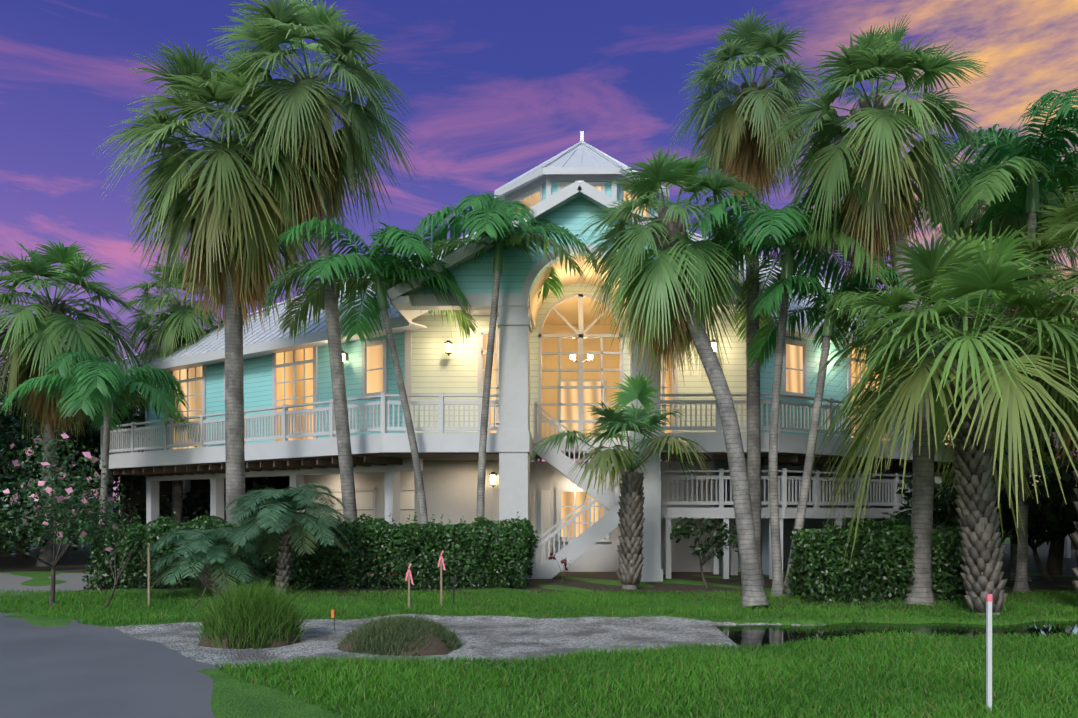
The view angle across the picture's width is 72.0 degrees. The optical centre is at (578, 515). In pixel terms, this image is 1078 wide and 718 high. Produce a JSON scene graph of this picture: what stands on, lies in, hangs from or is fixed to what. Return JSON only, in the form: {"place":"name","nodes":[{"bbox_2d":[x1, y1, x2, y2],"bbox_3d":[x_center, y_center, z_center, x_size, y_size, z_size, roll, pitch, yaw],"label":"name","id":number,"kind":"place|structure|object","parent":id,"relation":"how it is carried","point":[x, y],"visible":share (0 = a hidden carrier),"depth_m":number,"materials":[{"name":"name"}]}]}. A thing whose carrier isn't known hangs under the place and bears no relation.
{"place":"outdoors","nodes":[
{"label":"outdoors","id":0,"kind":"place"},
{"bbox_2d":[0,612,221,717],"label":"driveway","id":1,"kind":"structure","parent":0,"point":[73,669],"depth_m":7.59,"materials":[{"name":"grey asphalt"}]},
{"bbox_2d":[0,516,1077,717],"bbox_3d":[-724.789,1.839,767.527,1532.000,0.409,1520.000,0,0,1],"label":"ground","id":2,"kind":"structure","parent":0,"point":[493,636],"depth_m":10.56,"materials":[{"name":"green plant"}]},
{"bbox_2d":[0,429,18,458],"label":"tree foliage","id":3,"kind":"object","parent":2,"relation":"on","point":[9,439],"visible":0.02,"depth_m":27.70,"materials":[{"name":"green plant"}]},
{"bbox_2d":[0,442,40,518],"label":"tree foliage","id":4,"kind":"object","parent":2,"relation":"on","point":[5,458],"visible":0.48,"depth_m":22.91,"materials":[{"name":"green plant"}]},
{"bbox_2d":[0,385,78,479],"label":"foliage","id":5,"kind":"object","parent":2,"relation":"on","point":[25,435],"visible":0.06,"depth_m":28.73,"materials":[{"name":"green plant"}]},
{"bbox_2d":[0,573,107,595],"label":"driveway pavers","id":6,"kind":"object","parent":2,"relation":"on","point":[9,581],"visible":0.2,"depth_m":17.96,"materials":[{"name":"grey concrete"}]},
{"bbox_2d":[104,579,116,608],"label":"shrub stem","id":7,"kind":"object","parent":2,"relation":"on","point":[110,598],"visible":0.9,"depth_m":12.96,"materials":[{"name":"brown plant"}]},
{"bbox_2d":[116,547,125,584],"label":"tree branch","id":8,"kind":"object","parent":7,"relation":"on","point":[119,568],"visible":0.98,"depth_m":12.97,"materials":[{"name":"brown plant"}]},
{"bbox_2d":[98,534,144,556],"bbox_3d":[-8.119,0.541,13.309,0.921,0.429,0.571,0,0,31],"label":"shrub foliage","id":9,"kind":"object","parent":7,"relation":"on","point":[119,545],"visible":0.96,"depth_m":13.30,"materials":[{"name":"green plant"}]},
{"bbox_2d":[117,545,137,582],"bbox_3d":[-7.987,0.872,13.104,0.019,0.682,0.394,0,0,30],"label":"tree branch","id":10,"kind":"object","parent":7,"relation":"on","point":[123,566],"visible":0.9,"depth_m":13.05,"materials":[{"name":"brown plant"}]},
{"bbox_2d":[148,543,149,604],"bbox_3d":[-7.786,1.109,13.425,0.036,1.200,0.024,0,0,1],"label":"survey stake","id":11,"kind":"object","parent":2,"relation":"on","point":[149,573],"visible":0.64,"depth_m":13.41,"materials":[{"name":"brown wood"}]},
{"bbox_2d":[192,584,206,606],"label":"plant stem","id":12,"kind":"object","parent":2,"relation":"on","point":[196,603],"visible":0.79,"depth_m":13.42,"materials":[{"name":"brown plant"}]},
{"bbox_2d":[142,527,265,595],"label":"pygmy date palm crown","id":13,"kind":"object","parent":2,"relation":"on","point":[208,544],"depth_m":14.55},
{"bbox_2d":[198,619,300,648],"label":"mound soil","id":14,"kind":"structure","parent":2,"relation":"on","point":[278,643],"depth_m":9.66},
{"bbox_2d":[181,576,331,649],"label":"mound grass","id":15,"kind":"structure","parent":2,"relation":"on","point":[257,607],"depth_m":9.73,"materials":[{"name":"green plant"}]},
{"bbox_2d":[82,511,539,589],"bbox_3d":[-6.059,0.814,17.121,10.372,1.792,1.732,0,0,1],"label":"hedge","id":16,"kind":"object","parent":2,"relation":"on","point":[368,530],"depth_m":16.61,"materials":[{"name":"green plant"}]},
{"bbox_2d":[206,0,417,541],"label":"palm tree","id":17,"kind":"object","parent":2,"relation":"on","point":[271,29],"depth_m":17.26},
{"bbox_2d":[331,610,334,630],"bbox_3d":[-3.639,1.559,10.974,0.054,0.320,0.008,0,0,1],"label":"orange flag marker","id":18,"kind":"object","parent":2,"relation":"on","point":[333,614],"visible":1,"depth_m":10.97,"materials":[{"name":"orange plastic"}]},
{"bbox_2d":[259,217,479,523],"bbox_3d":[-5.004,-2.533,18.034,4.996,8.423,5.150,0,0,1],"label":"palm tree","id":19,"kind":"object","parent":2,"relation":"on","point":[384,266],"depth_m":17.93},
{"bbox_2d":[374,276,388,309],"bbox_3d":[-4.783,-5.394,17.980,0.335,0.791,0.237,0,0,1],"label":"palm crownshaft","id":20,"kind":"object","parent":19,"relation":"attached to","point":[381,296],"visible":0.9,"depth_m":17.89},
{"bbox_2d":[330,614,461,655],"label":"mound grass","id":21,"kind":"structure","parent":2,"relation":"on","point":[384,629],"depth_m":9.41,"materials":[{"name":"green plant"}]},
{"bbox_2d":[405,563,412,609],"bbox_3d":[-2.980,1.276,13.060,0.149,0.867,0.052,0,0,1],"label":"survey stake","id":22,"kind":"object","parent":2,"relation":"on","point":[408,574],"visible":0.92,"depth_m":13.05,"materials":[{"name":"brown wood"}]},
{"bbox_2d":[438,550,445,604],"bbox_3d":[-2.523,1.175,13.655,0.149,1.067,0.052,0,0,1],"label":"survey stake","id":23,"kind":"object","parent":2,"relation":"on","point":[441,561],"visible":0.94,"depth_m":13.65,"materials":[{"name":"brown wood"}]},
{"bbox_2d":[450,577,457,604],"bbox_3d":[-2.284,1.394,13.557,0.120,0.530,0.120,0,0,1],"label":"path light","id":24,"kind":"object","parent":2,"relation":"on","point":[453,580],"visible":0.91,"depth_m":13.54,"materials":[{"name":"black metal"}]},
{"bbox_2d":[0,587,1077,717],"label":"lawn","id":25,"kind":"structure","parent":2,"relation":"on","point":[1033,671],"depth_m":7.74,"materials":[{"name":"green plant"}]},
{"bbox_2d":[0,427,137,605],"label":"hibiscus tree","id":26,"kind":"object","parent":25,"relation":"on","point":[69,490],"depth_m":13.14,"materials":[{"name":"green plant"}]},
{"bbox_2d":[0,535,52,567],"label":"tree branch","id":27,"kind":"object","parent":26,"relation":"attached to","point":[42,561],"visible":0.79,"depth_m":13.30,"materials":[{"name":"brown plant"}]},
{"bbox_2d":[53,477,57,563],"bbox_3d":[-9.419,0.100,13.335,0.039,1.740,0.902,0,0,-38],"label":"hibiscus tree limb","id":28,"kind":"object","parent":26,"relation":"attached to","point":[54,546],"visible":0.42,"depth_m":13.51,"materials":[{"name":"brown plant"}]},
{"bbox_2d":[53,528,67,565],"bbox_3d":[-9.370,0.527,13.440,0.820,0.893,0.041,0,0,36],"label":"tree branch","id":29,"kind":"object","parent":26,"relation":"attached to","point":[57,555],"visible":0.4,"depth_m":13.54,"materials":[{"name":"brown plant"}]},
{"bbox_2d":[53,525,74,566],"bbox_3d":[-9.308,0.516,13.414,0.944,0.923,0.040,0,0,34],"label":"tree branch","id":30,"kind":"object","parent":26,"relation":"attached to","point":[57,560],"visible":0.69,"depth_m":13.51,"materials":[{"name":"brown plant"}]},
{"bbox_2d":[56,514,107,565],"bbox_3d":[-9.398,0.462,14.033,0.038,1.021,0.958,0,0,39],"label":"tree branch","id":31,"kind":"object","parent":26,"relation":"attached to","point":[67,547],"visible":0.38,"depth_m":13.84,"materials":[{"name":"brown plant"}]},
{"bbox_2d":[0,543,1077,608],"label":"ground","id":32,"kind":"structure","parent":2,"relation":"on","point":[72,561],"depth_m":18.80,"materials":[{"name":"green plant"}]},
{"bbox_2d":[0,520,12,555],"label":"foliage","id":33,"kind":"object","parent":32,"relation":"on","point":[5,553],"visible":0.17,"depth_m":29.88,"materials":[{"name":"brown plant"}]},
{"bbox_2d":[0,471,40,552],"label":"foliage","id":34,"kind":"object","parent":32,"relation":"on","point":[15,541],"visible":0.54,"depth_m":21.29,"materials":[{"name":"green plant"}]},
{"bbox_2d":[0,484,72,548],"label":"foliage","id":35,"kind":"object","parent":32,"relation":"on","point":[25,535],"visible":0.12,"depth_m":23.72,"materials":[{"name":"plant"}]},
{"bbox_2d":[0,323,144,550],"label":"tree","id":36,"kind":"object","parent":32,"relation":"on","point":[6,380],"depth_m":34.65,"materials":[{"name":"green plant"}]},
{"bbox_2d":[0,383,145,559],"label":"tree","id":37,"kind":"object","parent":32,"relation":"on","point":[80,439],"depth_m":27.82,"materials":[{"name":"green plant"}]},
{"bbox_2d":[1,467,119,521],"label":"foliage","id":38,"kind":"object","parent":37,"relation":"attached to","point":[77,494],"depth_m":29.92,"materials":[{"name":"green plant"}]},
{"bbox_2d":[40,449,81,492],"bbox_3d":[-19.890,-1.615,28.475,0.174,3.114,2.445,0,0,40],"label":"tree limb","id":39,"kind":"object","parent":37,"relation":"attached to","point":[79,451],"visible":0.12,"depth_m":28.60,"materials":[{"name":"brown plant"}]},
{"bbox_2d":[0,239,154,565],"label":"palm tree","id":40,"kind":"object","parent":32,"relation":"on","point":[29,340],"depth_m":23.64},
{"bbox_2d":[28,397,149,489],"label":"tree","id":41,"kind":"object","parent":32,"relation":"on","point":[136,419],"visible":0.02,"depth_m":29.52,"materials":[{"name":"green plant"}]},
{"bbox_2d":[0,351,198,570],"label":"palm tree","id":42,"kind":"object","parent":32,"relation":"on","point":[96,382],"depth_m":21.21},
{"bbox_2d":[103,396,112,416],"bbox_3d":[-13.923,-3.305,21.901,0.249,0.777,0.233,0,0,1],"label":"palm crownshaft","id":43,"kind":"object","parent":42,"relation":"attached to","point":[109,406],"visible":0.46,"depth_m":21.82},
{"bbox_2d":[75,496,163,527],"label":"tree","id":44,"kind":"object","parent":32,"relation":"on","point":[118,517],"visible":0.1,"depth_m":30.09,"materials":[{"name":"green plant"}]},
{"bbox_2d":[113,260,223,523],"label":"palm tree","id":45,"kind":"object","parent":32,"relation":"on","point":[179,318],"depth_m":26.86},
{"bbox_2d":[125,488,225,523],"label":"tree","id":46,"kind":"object","parent":32,"relation":"on","point":[193,501],"visible":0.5,"depth_m":29.34,"materials":[{"name":"green plant"}]},
{"bbox_2d":[93,38,357,524],"bbox_3d":[-8.356,-4.735,18.166,5.780,12.800,5.929,0,0,1],"label":"palm tree","id":47,"kind":"object","parent":32,"relation":"on","point":[215,217],"depth_m":17.29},
{"bbox_2d":[188,502,277,522],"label":"tree","id":48,"kind":"object","parent":32,"relation":"on","point":[203,514],"visible":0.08,"depth_m":29.29,"materials":[{"name":"green plant"}]},
{"bbox_2d":[245,476,289,512],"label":"window","id":49,"kind":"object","parent":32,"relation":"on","point":[274,483],"visible":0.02,"depth_m":30.07,"materials":[{"name":"black glass"}]},
{"bbox_2d":[245,485,285,521],"bbox_3d":[-12.916,-0.421,32.415,4.868,2.028,5.271,0,0,1],"label":"understory","id":50,"kind":"object","parent":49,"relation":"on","point":[251,502],"depth_m":31.44,"materials":[{"name":"green plant"}]},
{"bbox_2d":[224,482,353,593],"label":"palm tree","id":51,"kind":"object","parent":32,"relation":"on","point":[289,502],"depth_m":14.90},
{"bbox_2d":[100,232,498,541],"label":"house wing","id":52,"kind":"structure","parent":32,"relation":"on","point":[289,424],"depth_m":23.37,"materials":[{"name":"wood"}]},
{"bbox_2d":[390,192,600,517],"bbox_3d":[-1.966,-2.892,17.810,5.155,9.110,4.861,0,0,1],"label":"palm tree","id":53,"kind":"object","parent":32,"relation":"on","point":[498,221],"depth_m":17.73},
{"bbox_2d":[493,241,503,272],"bbox_3d":[-1.962,-6.284,18.054,0.260,0.746,0.233,0,0,1],"label":"palm crownshaft","id":54,"kind":"object","parent":53,"relation":"attached to","point":[498,260],"visible":0.83,"depth_m":17.97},
{"bbox_2d":[548,552,570,570],"bbox_3d":[-0.451,1.126,17.950,0.561,0.474,0.359,0,0,-31],"label":"croton crown","id":55,"kind":"object","parent":32,"relation":"on","point":[564,561],"visible":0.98,"depth_m":17.97,"materials":[{"name":"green plant"}]},
{"bbox_2d":[381,197,779,581],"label":"house","id":56,"kind":"structure","parent":32,"relation":"on","point":[556,359],"depth_m":20.99,"materials":[{"name":"beige"}]},
{"bbox_2d":[387,131,767,324],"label":"roof","id":57,"kind":"structure","parent":56,"relation":"attached to","point":[586,171],"depth_m":22.66,"materials":[{"name":"white metal"}]},
{"bbox_2d":[525,370,713,588],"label":"palm tree","id":58,"kind":"object","parent":32,"relation":"on","point":[631,497],"depth_m":16.48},
{"bbox_2d":[670,517,738,587],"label":"tree","id":59,"kind":"object","parent":32,"relation":"on","point":[713,541],"depth_m":16.94,"materials":[{"name":"green plant"}]},
{"bbox_2d":[668,7,826,584],"bbox_3d":[4.108,-4.941,17.722,3.858,13.206,3.765,0,0,1],"label":"palm tree","id":60,"kind":"object","parent":32,"relation":"on","point":[741,130],"depth_m":17.41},
{"bbox_2d":[684,174,895,596],"bbox_3d":[4.497,-2.574,16.112,4.928,8.487,5.600,0,0,1],"label":"palm tree","id":61,"kind":"object","parent":32,"relation":"on","point":[773,224],"depth_m":15.36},
{"bbox_2d":[781,244,792,280],"bbox_3d":[4.479,-5.415,15.910,0.325,0.826,0.239,0,0,-35],"label":"palm crownshaft","id":62,"kind":"object","parent":61,"relation":"attached to","point":[787,268],"visible":0.88,"depth_m":15.84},
{"bbox_2d":[743,266,928,595],"bbox_3d":[5.306,-1.642,15.492,3.824,6.660,4.066,0,0,1],"label":"palm tree","id":63,"kind":"object","parent":32,"relation":"on","point":[777,289],"depth_m":15.32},
{"bbox_2d":[822,305,834,337],"bbox_3d":[5.219,-4.042,15.474,0.286,0.678,0.238,0,0,1],"label":"palm crownshaft","id":64,"kind":"object","parent":63,"relation":"attached to","point":[829,330],"visible":0.83,"depth_m":15.39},
{"bbox_2d":[764,14,989,604],"bbox_3d":[5.697,-3.908,14.519,4.201,11.164,4.074,0,0,1],"label":"palm tree","id":65,"kind":"object","parent":32,"relation":"on","point":[869,146],"depth_m":13.90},
{"bbox_2d":[686,230,1070,574],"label":"house wing","id":66,"kind":"structure","parent":32,"relation":"on","point":[801,361],"depth_m":21.70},
{"bbox_2d":[901,301,1076,575],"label":"tree","id":67,"kind":"object","parent":32,"relation":"on","point":[960,320],"depth_m":20.12,"materials":[{"name":"green plant"}]},
{"bbox_2d":[1048,432,1055,459],"bbox_3d":[12.048,-2.165,18.930,0.171,3.623,3.259,0,0,40],"label":"tree limb","id":68,"kind":"object","parent":67,"relation":"attached to","point":[1051,436],"visible":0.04,"depth_m":19.13,"materials":[{"name":"brown plant"}]},
{"bbox_2d":[907,87,1077,592],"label":"palm tree","id":69,"kind":"object","parent":32,"relation":"on","point":[1034,160],"depth_m":15.79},
{"bbox_2d":[1026,173,1038,214],"bbox_3d":[9.806,-6.942,16.011,0.248,0.851,0.234,0,0,1],"label":"palm crownshaft","id":70,"kind":"object","parent":69,"relation":"attached to","point":[1032,200],"visible":0.96,"depth_m":15.93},
{"bbox_2d":[915,124,1077,580],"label":"palm tree","id":71,"kind":"object","parent":32,"relation":"on","point":[1013,220],"depth_m":18.08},
{"bbox_2d":[943,443,1076,581],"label":"tree","id":72,"kind":"object","parent":32,"relation":"on","point":[1011,519],"depth_m":18.40,"materials":[{"name":"green plant"}]},
{"bbox_2d":[1031,533,1034,548],"bbox_3d":[11.088,0.405,18.161,0.065,0.946,1.600,0,0,35],"label":"understory limb","id":73,"kind":"object","parent":72,"relation":"attached to","point":[1033,544],"visible":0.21,"depth_m":18.63,"materials":[{"name":"brown plant"}]},
{"bbox_2d":[1005,515,1077,550],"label":"tree","id":74,"kind":"object","parent":32,"relation":"on","point":[1066,531],"visible":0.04,"depth_m":18.02,"materials":[{"name":"green plant"}]},
{"bbox_2d":[1035,524,1068,548],"bbox_3d":[11.824,0.332,18.112,0.070,1.099,1.524,0,0,-23],"label":"tree branch","id":75,"kind":"object","parent":74,"relation":"attached to","point":[1041,543],"visible":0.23,"depth_m":18.56,"materials":[{"name":"brown plant"}]},
{"bbox_2d":[1068,534,1077,549],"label":"tree branch","id":76,"kind":"object","parent":74,"relation":"on","point":[1073,543],"visible":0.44,"depth_m":18.38,"materials":[{"name":"brown plant"}]},
{"bbox_2d":[574,147,769,607],"bbox_3d":[1.927,-3.039,15.611,4.074,9.546,5.098,0,0,1],"label":"palm tree","id":77,"kind":"object","parent":2,"relation":"on","point":[650,291],"depth_m":15.07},
{"bbox_2d":[532,402,953,578],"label":"stairs and deck","id":78,"kind":"structure","parent":2,"relation":"on","point":[591,535],"depth_m":19.29,"materials":[{"name":"white wood"}]},
{"bbox_2d":[783,513,965,604],"bbox_3d":[5.991,0.823,14.349,3.781,1.778,1.712,0,0,1],"label":"hedge","id":79,"kind":"object","parent":2,"relation":"on","point":[810,544],"depth_m":13.88,"materials":[{"name":"green plant"}]},
{"bbox_2d":[715,621,1077,647],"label":"pond","id":80,"kind":"structure","parent":2,"relation":"on","point":[752,635],"depth_m":11.16,"materials":[{"name":"black liquid"}]},
{"bbox_2d":[804,222,1077,614],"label":"palm tree","id":81,"kind":"object","parent":2,"relation":"on","point":[973,272],"depth_m":11.98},
{"bbox_2d":[890,472,1049,578],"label":"tree","id":82,"kind":"object","parent":2,"relation":"on","point":[942,517],"depth_m":18.40,"materials":[{"name":"green plant"}]},
{"bbox_2d":[1001,516,1016,536],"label":"tree branch","id":83,"kind":"object","parent":82,"relation":"on","point":[1005,531],"visible":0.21,"depth_m":17.65,"materials":[{"name":"brown plant"}]},
{"bbox_2d":[875,464,1077,548],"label":"tree","id":84,"kind":"object","parent":2,"relation":"on","point":[1041,521],"visible":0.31,"depth_m":17.25,"materials":[{"name":"green plant"}]},
{"bbox_2d":[999,527,1015,546],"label":"tree branch","id":85,"kind":"object","parent":84,"relation":"attached to","point":[1007,534],"visible":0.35,"depth_m":17.35,"materials":[{"name":"brown plant"}]},
{"bbox_2d":[986,594,991,712],"bbox_3d":[3.425,1.183,6.186,0.040,1.052,0.028,0,0,1],"label":"marker post","id":86,"kind":"object","parent":2,"relation":"on","point":[989,649],"visible":1,"depth_m":6.17,"materials":[{"name":"white plastic"}]},
{"bbox_2d":[948,168,1077,608],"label":"palm tree","id":87,"kind":"object","parent":2,"relation":"on","point":[1064,222],"depth_m":12.97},
{"bbox_2d":[1018,438,1077,522],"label":"tree","id":88,"kind":"object","parent":2,"relation":"on","point":[1068,481],"visible":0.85,"depth_m":14.66,"materials":[{"name":"green plant"}]},
{"bbox_2d":[0,0,1077,513],"label":"sky","id":89,"kind":"structure","parent":0,"point":[497,89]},
{"bbox_2d":[838,246,1053,439],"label":"palm tree","id":90,"kind":"object","parent":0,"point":[932,303],"depth_m":24.27,"materials":[{"name":"green plant"}]},
{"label":"young tree limb","id":91,"kind":"object","parent":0,"visible":0},
{"bbox_2d":[170,550,214,574],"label":"young tree crown","id":92,"kind":"object","parent":91,"relation":"attached to","point":[189,564],"visible":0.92,"depth_m":13.39,"materials":[{"name":"green plant"}]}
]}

